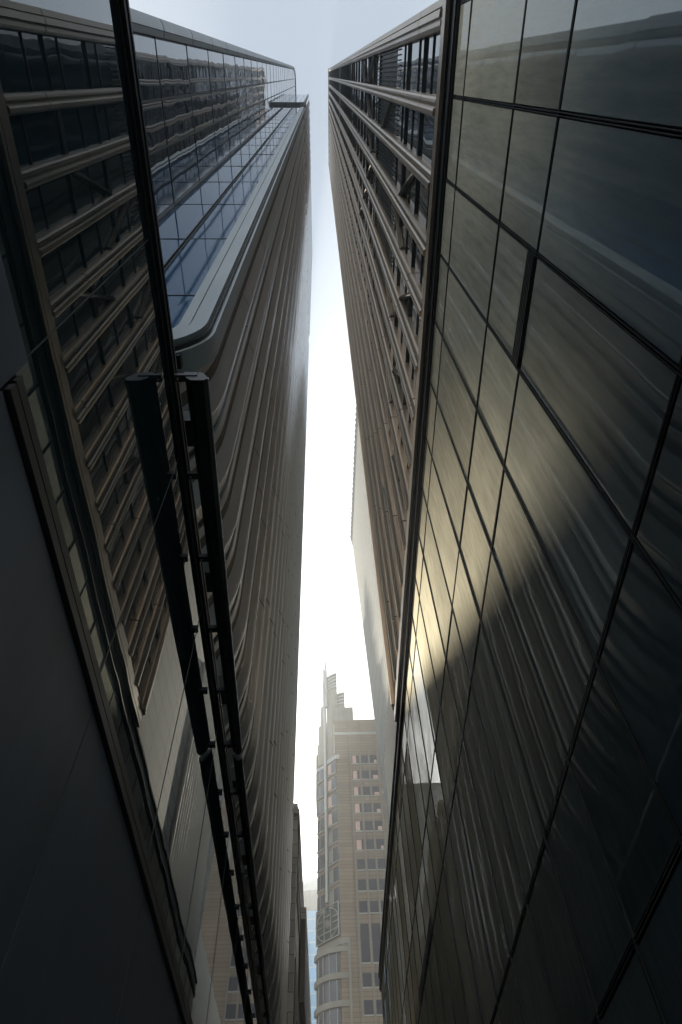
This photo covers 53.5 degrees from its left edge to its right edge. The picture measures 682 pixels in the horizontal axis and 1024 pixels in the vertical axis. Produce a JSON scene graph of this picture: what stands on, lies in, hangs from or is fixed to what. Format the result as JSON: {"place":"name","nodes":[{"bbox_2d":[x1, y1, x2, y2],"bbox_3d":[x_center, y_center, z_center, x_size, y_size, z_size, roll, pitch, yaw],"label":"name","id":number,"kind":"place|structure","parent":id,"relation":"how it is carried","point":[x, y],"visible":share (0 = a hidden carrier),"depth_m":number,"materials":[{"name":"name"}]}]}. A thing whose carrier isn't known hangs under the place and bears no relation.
{"place":"outdoors","nodes":[
{"label":"outdoors","id":0,"kind":"place"},
{"bbox_2d":[129,0,437,880],"label":"sky","id":1,"kind":"structure","parent":0,"point":[311,37],"materials":[{"name":"white"}]},
{"bbox_2d":[350,407,389,830],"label":"white tower","id":2,"kind":"structure","parent":0,"point":[361,537],"depth_m":94.13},
{"bbox_2d":[384,686,396,815],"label":"building","id":3,"kind":"structure","parent":0,"point":[390,742],"depth_m":62.74,"materials":[{"name":"grey tile"}]},
{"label":"ground","id":4,"kind":"structure","parent":0,"visible":0},
{"bbox_2d":[0,0,271,1023],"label":"podium building","id":5,"kind":"structure","parent":4,"relation":"on","point":[126,854],"depth_m":7.16,"materials":[{"name":"black glass"}]},
{"bbox_2d":[130,8,311,1023],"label":"finned tower","id":6,"kind":"structure","parent":5,"relation":"on","point":[227,125],"depth_m":29.39,"materials":[{"name":"metal"}]},
{"bbox_2d":[133,34,160,99],"bbox_3d":[-6.786,-14.743,22.475,0.054,6.940,1.830,-1,-57,-2],"label":"window","id":7,"kind":"structure","parent":6,"relation":"in","point":[145,48],"depth_m":23.82,"materials":[{"name":"grey glass"}]},
{"bbox_2d":[143,101,166,151],"bbox_3d":[-6.796,-13.264,23.429,0.051,6.940,1.450,-1,-57,-2],"label":"window","id":8,"kind":"structure","parent":6,"relation":"in","point":[153,111],"depth_m":24.77,"materials":[{"name":"grey glass"}]},
{"bbox_2d":[149,148,173,217],"bbox_3d":[-6.804,-11.667,24.459,0.054,6.940,2.110,-1,-57,-2],"label":"window","id":9,"kind":"structure","parent":6,"relation":"in","point":[159,161],"depth_m":25.79,"materials":[{"name":"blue glass"}]},
{"bbox_2d":[156,39,190,96],"bbox_3d":[-6.985,-18.580,28.422,0.056,6.940,1.830,-1,-57,-2],"label":"window","id":10,"kind":"structure","parent":6,"relation":"in","point":[172,57],"depth_m":28.04,"materials":[{"name":"grey glass"}]},
{"bbox_2d":[163,96,194,142],"bbox_3d":[-6.994,-17.101,29.376,0.056,6.940,1.450,-1,-57,-2],"label":"window","id":11,"kind":"structure","parent":6,"relation":"in","point":[178,112],"depth_m":28.99,"materials":[{"name":"grey glass"}]},
{"bbox_2d":[168,134,198,201],"bbox_3d":[-7.005,-15.504,30.406,0.052,6.940,2.110,-1,-57,-2],"label":"window","id":12,"kind":"structure","parent":6,"relation":"in","point":[182,154],"depth_m":30.00,"materials":[{"name":"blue glass"}]},
{"bbox_2d":[187,46,210,92],"bbox_3d":[-7.186,-22.416,34.369,0.056,6.940,1.830,-1,-57,-2],"label":"window","id":13,"kind":"structure","parent":6,"relation":"in","point":[197,58],"depth_m":33.99,"materials":[{"name":"grey glass"}]},
{"bbox_2d":[192,93,212,130],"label":"window","id":14,"kind":"structure","parent":6,"relation":"in","point":[202,103],"depth_m":35.01,"materials":[{"name":"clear glass"}]},
{"bbox_2d":[196,125,216,179],"bbox_3d":[-7.204,-19.341,36.353,0.055,6.940,2.110,-1,-57,-2],"label":"window","id":15,"kind":"structure","parent":6,"relation":"in","point":[205,139],"depth_m":36.06,"materials":[{"name":"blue glass"}]},
{"bbox_2d":[208,51,224,89],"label":"window","id":16,"kind":"structure","parent":6,"relation":"in","point":[216,65],"depth_m":40.01,"materials":[{"name":"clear glass"}]},
{"bbox_2d":[212,91,226,121],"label":"window","id":17,"kind":"structure","parent":6,"relation":"in","point":[219,102],"depth_m":41.05,"materials":[{"name":"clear glass"}]},
{"bbox_2d":[214,119,229,163],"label":"window","id":18,"kind":"structure","parent":6,"relation":"in","point":[221,128],"depth_m":42.12,"materials":[{"name":"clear glass"}]},
{"bbox_2d":[223,54,236,87],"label":"window","id":19,"kind":"structure","parent":6,"relation":"in","point":[229,61],"depth_m":45.93,"materials":[{"name":"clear glass"}]},
{"bbox_2d":[226,89,237,115],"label":"window","id":20,"kind":"structure","parent":6,"relation":"in","point":[232,104],"depth_m":47.22,"materials":[{"name":"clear glass"}]},
{"bbox_2d":[228,114,239,152],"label":"window","id":21,"kind":"structure","parent":6,"relation":"in","point":[234,134],"depth_m":48.12,"materials":[{"name":"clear glass"}]},
{"bbox_2d":[235,57,244,86],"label":"window","id":22,"kind":"structure","parent":6,"relation":"in","point":[239,62],"depth_m":52.26,"materials":[{"name":"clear glass"}]},
{"bbox_2d":[237,87,246,110],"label":"window","id":23,"kind":"structure","parent":6,"relation":"in","point":[241,92],"depth_m":52.84,"materials":[{"name":"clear glass"}]},
{"bbox_2d":[239,109,247,143],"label":"window","id":24,"kind":"structure","parent":6,"relation":"in","point":[243,124],"depth_m":54.00,"materials":[{"name":"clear glass"}]},
{"bbox_2d":[244,59,251,84],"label":"window","id":25,"kind":"structure","parent":6,"relation":"in","point":[247,63],"depth_m":58.25,"materials":[{"name":"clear glass"}]},
{"bbox_2d":[246,86,252,106],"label":"window","id":26,"kind":"structure","parent":6,"relation":"in","point":[249,90],"depth_m":58.97,"materials":[{"name":"grey glass"}]},
{"bbox_2d":[247,106,254,135],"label":"window","id":27,"kind":"structure","parent":6,"relation":"in","point":[250,112],"depth_m":60.33,"materials":[{"name":"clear glass"}]},
{"bbox_2d":[251,60,257,83],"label":"window","id":28,"kind":"structure","parent":6,"relation":"in","point":[254,64],"depth_m":63.91,"materials":[{"name":"grey glass"}]},
{"bbox_2d":[253,85,258,103],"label":"window","id":29,"kind":"structure","parent":6,"relation":"in","point":[255,88],"depth_m":64.66,"materials":[{"name":"grey glass"}]},
{"bbox_2d":[254,104,259,130],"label":"window","id":30,"kind":"structure","parent":6,"relation":"in","point":[256,108],"depth_m":66.32,"materials":[{"name":"grey glass"}]},
{"bbox_2d":[257,62,262,83],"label":"window","id":31,"kind":"structure","parent":6,"relation":"in","point":[260,76],"depth_m":70.36,"materials":[{"name":"grey glass"}]},
{"bbox_2d":[258,84,263,101],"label":"window","id":32,"kind":"structure","parent":6,"relation":"in","point":[261,96],"depth_m":71.37,"materials":[{"name":"grey glass"}]},
{"bbox_2d":[259,101,264,125],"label":"window","id":33,"kind":"structure","parent":6,"relation":"in","point":[262,117],"depth_m":72.29,"materials":[{"name":"grey glass"}]},
{"bbox_2d":[262,63,266,82],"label":"window","id":34,"kind":"structure","parent":6,"relation":"in","point":[263,64],"depth_m":75.81,"materials":[{"name":"grey glass"}]},
{"bbox_2d":[264,99,268,121],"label":"window","id":35,"kind":"structure","parent":6,"relation":"in","point":[266,101],"depth_m":77.97,"materials":[{"name":"grey glass"}]},
{"bbox_2d":[268,98,271,118],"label":"window","id":36,"kind":"structure","parent":6,"relation":"in","point":[269,100],"depth_m":84.42,"materials":[{"name":"grey glass"}]},
{"bbox_2d":[286,803,310,1023],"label":"stone building","id":37,"kind":"structure","parent":4,"relation":"on","point":[298,1002],"depth_m":46.17,"materials":[{"name":"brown stone"}]},
{"bbox_2d":[303,853,317,1023],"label":"blue tower","id":38,"kind":"structure","parent":4,"relation":"on","point":[310,893],"depth_m":246.16,"materials":[{"name":"glass"}]},
{"bbox_2d":[314,653,388,1023],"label":"emblem tower","id":39,"kind":"structure","parent":4,"relation":"on","point":[352,833],"depth_m":113.01,"materials":[{"name":"beige stone"}]},
{"bbox_2d":[317,768,323,784],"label":"window","id":40,"kind":"structure","parent":39,"relation":"in","point":[320,775],"depth_m":129.70,"materials":[{"name":"grey glass"}]},
{"bbox_2d":[317,784,323,800],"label":"window","id":41,"kind":"structure","parent":39,"relation":"in","point":[320,790],"depth_m":126.85,"materials":[{"name":"grey glass"}]},
{"bbox_2d":[317,800,323,817],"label":"window","id":42,"kind":"structure","parent":39,"relation":"in","point":[320,807],"depth_m":123.98,"materials":[{"name":"grey glass"}]},
{"bbox_2d":[317,817,324,835],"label":"window","id":43,"kind":"structure","parent":39,"relation":"in","point":[320,824],"depth_m":121.10,"materials":[{"name":"grey glass"}]},
{"bbox_2d":[317,835,324,853],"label":"window","id":44,"kind":"structure","parent":39,"relation":"in","point":[320,841],"depth_m":118.23,"materials":[{"name":"grey glass"}]},
{"bbox_2d":[317,854,324,873],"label":"window","id":45,"kind":"structure","parent":39,"relation":"in","point":[320,860],"depth_m":115.35,"materials":[{"name":"grey glass"}]},
{"bbox_2d":[317,874,324,893],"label":"window","id":46,"kind":"structure","parent":39,"relation":"in","point":[321,879],"depth_m":112.46,"materials":[{"name":"grey glass"}]},
{"bbox_2d":[317,894,324,914],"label":"window","id":47,"kind":"structure","parent":39,"relation":"in","point":[321,900],"depth_m":109.79,"materials":[{"name":"grey glass"}]},
{"bbox_2d":[316,952,340,980],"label":"bay window","id":48,"kind":"structure","parent":39,"relation":"in","point":[331,963],"depth_m":100.54,"materials":[{"name":"grey glass"}]},
{"bbox_2d":[316,979,340,1007],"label":"bay window","id":49,"kind":"structure","parent":39,"relation":"in","point":[329,991],"depth_m":97.57,"materials":[{"name":"grey glass"}]},
{"bbox_2d":[316,1007,341,1023],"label":"bay window","id":50,"kind":"structure","parent":39,"relation":"in","point":[331,1016],"depth_m":94.86,"materials":[{"name":"grey glass"}]},
{"bbox_2d":[327,761,336,777],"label":"window","id":51,"kind":"structure","parent":39,"relation":"in","point":[331,767],"depth_m":128.56,"materials":[{"name":"grey glass"}]},
{"bbox_2d":[327,776,336,793],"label":"window","id":52,"kind":"structure","parent":39,"relation":"in","point":[332,784],"depth_m":125.69,"materials":[{"name":"grey glass"}]},
{"bbox_2d":[328,792,337,810],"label":"window","id":53,"kind":"structure","parent":39,"relation":"in","point":[332,800],"depth_m":122.85,"materials":[{"name":"grey glass"}]},
{"bbox_2d":[328,810,337,828],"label":"window","id":54,"kind":"structure","parent":39,"relation":"in","point":[332,817],"depth_m":119.98,"materials":[{"name":"grey glass"}]},
{"bbox_2d":[328,827,338,847],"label":"window","id":55,"kind":"structure","parent":39,"relation":"in","point":[332,835],"depth_m":117.11,"materials":[{"name":"grey glass"}]},
{"bbox_2d":[328,846,338,866],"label":"window","id":56,"kind":"structure","parent":39,"relation":"in","point":[333,854],"depth_m":114.21,"materials":[{"name":"grey glass"}]},
{"bbox_2d":[329,866,339,887],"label":"window","id":57,"kind":"structure","parent":39,"relation":"in","point":[334,873],"depth_m":111.37,"materials":[{"name":"grey glass"}]},
{"bbox_2d":[329,887,339,907],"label":"window","id":58,"kind":"structure","parent":39,"relation":"in","point":[334,895],"depth_m":108.70,"materials":[{"name":"grey glass"}]},
{"bbox_2d":[353,787,360,796],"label":"window","id":59,"kind":"structure","parent":39,"relation":"in","point":[357,793],"depth_m":123.58,"materials":[{"name":"grey glass"}]},
{"bbox_2d":[354,804,361,813],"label":"window","id":60,"kind":"structure","parent":39,"relation":"in","point":[357,807],"depth_m":120.74,"materials":[{"name":"grey glass"}]},
{"bbox_2d":[355,821,362,831],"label":"window","id":61,"kind":"structure","parent":39,"relation":"in","point":[358,824],"depth_m":117.97,"materials":[{"name":"grey glass"}]},
{"bbox_2d":[356,840,363,850],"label":"window","id":62,"kind":"structure","parent":39,"relation":"in","point":[359,843],"depth_m":115.07,"materials":[{"name":"beige glass"}]},
{"bbox_2d":[357,859,365,870],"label":"window","id":63,"kind":"structure","parent":39,"relation":"in","point":[360,862],"depth_m":112.16,"materials":[{"name":"grey glass"}]},
{"bbox_2d":[358,879,366,891],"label":"window","id":64,"kind":"structure","parent":39,"relation":"in","point":[361,883],"depth_m":109.40,"materials":[{"name":"grey glass"}]},
{"bbox_2d":[359,901,367,913],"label":"window","id":65,"kind":"structure","parent":39,"relation":"in","point":[362,904],"depth_m":106.50,"materials":[{"name":"grey glass"}]},
{"bbox_2d":[360,924,370,963],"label":"window","id":66,"kind":"structure","parent":39,"relation":"in","point":[365,946],"depth_m":101.97,"materials":[{"name":"grey glass"}]},
{"bbox_2d":[362,770,369,779],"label":"window","id":67,"kind":"structure","parent":39,"relation":"in","point":[365,774],"depth_m":126.60,"materials":[{"name":"grey glass"}]},
{"bbox_2d":[363,973,372,988],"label":"window","id":68,"kind":"structure","parent":39,"relation":"in","point":[367,980],"depth_m":97.80,"materials":[{"name":"grey glass"}]},
{"bbox_2d":[364,803,371,813],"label":"window","id":69,"kind":"structure","parent":39,"relation":"in","point":[367,806],"depth_m":120.89,"materials":[{"name":"grey glass"}]},
{"bbox_2d":[364,1000,373,1016],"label":"window","id":70,"kind":"structure","parent":39,"relation":"in","point":[368,1004],"depth_m":94.98,"materials":[{"name":"grey glass"}]},
{"bbox_2d":[365,821,372,831],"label":"window","id":71,"kind":"structure","parent":39,"relation":"in","point":[368,824],"depth_m":118.00,"materials":[{"name":"grey glass"}]},
{"bbox_2d":[366,839,374,850],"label":"window","id":72,"kind":"structure","parent":39,"relation":"in","point":[369,842],"depth_m":115.17,"materials":[{"name":"grey glass"}]},
{"bbox_2d":[367,859,375,870],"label":"window","id":73,"kind":"structure","parent":39,"relation":"in","point":[371,862],"depth_m":112.19,"materials":[{"name":"grey glass"}]},
{"bbox_2d":[369,879,377,891],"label":"window","id":74,"kind":"structure","parent":39,"relation":"in","point":[372,882],"depth_m":109.40,"materials":[{"name":"grey glass"}]},
{"bbox_2d":[370,901,378,913],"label":"window","id":75,"kind":"structure","parent":39,"relation":"in","point":[374,909],"depth_m":106.53,"materials":[{"name":"grey glass"}]},
{"bbox_2d":[371,770,378,779],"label":"window","id":76,"kind":"structure","parent":39,"relation":"in","point":[374,773],"depth_m":126.60,"materials":[{"name":"grey glass"}]},
{"bbox_2d":[371,923,380,963],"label":"window","id":77,"kind":"structure","parent":39,"relation":"in","point":[376,938],"depth_m":102.40,"materials":[{"name":"grey glass"}]},
{"bbox_2d":[372,786,379,795],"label":"window","id":78,"kind":"structure","parent":39,"relation":"in","point":[375,789],"depth_m":123.79,"materials":[{"name":"grey glass"}]},
{"bbox_2d":[373,803,381,812],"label":"window","id":79,"kind":"structure","parent":39,"relation":"in","point":[377,807],"depth_m":120.99,"materials":[{"name":"grey glass"}]},
{"bbox_2d":[375,821,382,830],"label":"window","id":80,"kind":"structure","parent":39,"relation":"in","point":[378,824],"depth_m":118.00,"materials":[{"name":"grey glass"}]},
{"bbox_2d":[376,1000,382,1015],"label":"window","id":81,"kind":"structure","parent":39,"relation":"in","point":[378,1002],"depth_m":95.10,"materials":[{"name":"grey glass"}]},
{"bbox_2d":[376,839,384,849],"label":"window","id":82,"kind":"structure","parent":39,"relation":"in","point":[379,842],"depth_m":115.24,"materials":[{"name":"grey glass"}]},
{"bbox_2d":[377,858,385,869],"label":"window","id":83,"kind":"structure","parent":39,"relation":"in","point":[381,862],"depth_m":112.32,"materials":[{"name":"grey glass"}]},
{"bbox_2d":[328,0,681,1023],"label":"glass tower","id":84,"kind":"structure","parent":4,"relation":"on","point":[506,184],"depth_m":10.09,"materials":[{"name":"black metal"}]},
{"bbox_2d":[366,57,369,82],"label":"window","id":85,"kind":"structure","parent":84,"relation":"in","point":[367,59],"depth_m":42.72,"materials":[{"name":"black glass"}]},
{"bbox_2d":[369,94,373,118],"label":"window","id":86,"kind":"structure","parent":84,"relation":"in","point":[371,99],"depth_m":39.10,"materials":[{"name":"black glass"}]},
{"bbox_2d":[370,56,374,84],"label":"window","id":87,"kind":"structure","parent":84,"relation":"in","point":[373,77],"depth_m":37.43,"materials":[{"name":"black glass"}]},
{"bbox_2d":[372,169,377,193],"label":"window","id":88,"kind":"structure","parent":84,"relation":"in","point":[373,172],"depth_m":38.33,"materials":[{"name":"black glass"}]},
{"bbox_2d":[373,133,379,159],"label":"window","id":89,"kind":"structure","parent":84,"relation":"in","point":[374,142],"depth_m":37.35,"materials":[{"name":"black glass"}]},
{"bbox_2d":[374,96,380,123],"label":"window","id":90,"kind":"structure","parent":84,"relation":"in","point":[375,98],"depth_m":35.90,"materials":[{"name":"black glass"}]},
{"bbox_2d":[375,53,381,85],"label":"window","id":91,"kind":"structure","parent":84,"relation":"in","point":[379,69],"depth_m":35.04,"materials":[{"name":"black glass"}]},
{"bbox_2d":[389,248,398,285],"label":"window","id":92,"kind":"structure","parent":84,"relation":"in","point":[395,268],"depth_m":28.12,"materials":[{"name":"black glass"}]},
{"bbox_2d":[391,299,396,326],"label":"window","id":93,"kind":"structure","parent":84,"relation":"in","point":[393,309],"depth_m":28.08,"materials":[{"name":"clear glass"}]},
{"bbox_2d":[391,207,401,233],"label":"window","id":94,"kind":"structure","parent":84,"relation":"in","point":[400,220],"depth_m":27.98,"materials":[{"name":"black glass"}]},
{"bbox_2d":[393,155,403,189],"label":"window","id":95,"kind":"structure","parent":84,"relation":"in","point":[399,175],"depth_m":26.64,"materials":[{"name":"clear glass"}]},
{"bbox_2d":[394,361,404,404],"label":"window","id":96,"kind":"structure","parent":84,"relation":"in","point":[399,381],"depth_m":26.65,"materials":[{"name":"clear glass"}]},
{"bbox_2d":[395,104,406,143],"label":"window","id":97,"kind":"structure","parent":84,"relation":"in","point":[402,113],"depth_m":25.49,"materials":[{"name":"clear glass"}]},
{"bbox_2d":[396,317,407,361],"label":"window","id":98,"kind":"structure","parent":84,"relation":"in","point":[404,345],"depth_m":25.98,"materials":[{"name":"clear glass"}]},
{"bbox_2d":[397,43,409,89],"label":"window","id":99,"kind":"structure","parent":84,"relation":"in","point":[405,50],"depth_m":24.51,"materials":[{"name":"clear glass"}]},
{"bbox_2d":[398,269,410,316],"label":"window","id":100,"kind":"structure","parent":84,"relation":"in","point":[402,286],"depth_m":25.07,"materials":[{"name":"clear glass"}]},
{"bbox_2d":[401,220,414,266],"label":"window","id":101,"kind":"structure","parent":84,"relation":"in","point":[408,242],"depth_m":23.94,"materials":[{"name":"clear glass"}]},
{"bbox_2d":[405,398,413,433],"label":"window","id":102,"kind":"structure","parent":84,"relation":"in","point":[410,421],"depth_m":24.07,"materials":[{"name":"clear glass"}]},
{"bbox_2d":[403,165,417,213],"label":"window","id":103,"kind":"structure","parent":84,"relation":"in","point":[411,194],"depth_m":22.78,"materials":[{"name":"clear glass"}]},
{"bbox_2d":[407,351,416,387],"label":"window","id":104,"kind":"structure","parent":84,"relation":"in","point":[413,373],"depth_m":23.15,"materials":[{"name":"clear glass"}]},
{"bbox_2d":[405,108,421,155],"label":"window","id":105,"kind":"structure","parent":84,"relation":"in","point":[413,125],"depth_m":22.13,"materials":[{"name":"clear glass"}]},
{"bbox_2d":[410,298,420,337],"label":"window","id":106,"kind":"structure","parent":84,"relation":"in","point":[416,320],"depth_m":22.35,"materials":[{"name":"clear glass"}]},
{"bbox_2d":[408,37,426,92],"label":"window","id":107,"kind":"structure","parent":84,"relation":"in","point":[417,63],"depth_m":21.20,"materials":[{"name":"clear glass"}]},
{"bbox_2d":[413,243,424,285],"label":"window","id":108,"kind":"structure","parent":84,"relation":"in","point":[419,260],"depth_m":21.33,"materials":[{"name":"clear glass"}]},
{"bbox_2d":[417,180,429,228],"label":"window","id":109,"kind":"structure","parent":84,"relation":"in","point":[423,193],"depth_m":20.40,"materials":[{"name":"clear glass"}]},
{"bbox_2d":[420,113,434,163],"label":"window","id":110,"kind":"structure","parent":84,"relation":"in","point":[427,132],"depth_m":19.49,"materials":[{"name":"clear glass"}]},
{"bbox_2d":[424,33,440,94],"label":"window","id":111,"kind":"structure","parent":84,"relation":"in","point":[433,42],"depth_m":18.49,"materials":[{"name":"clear glass"}]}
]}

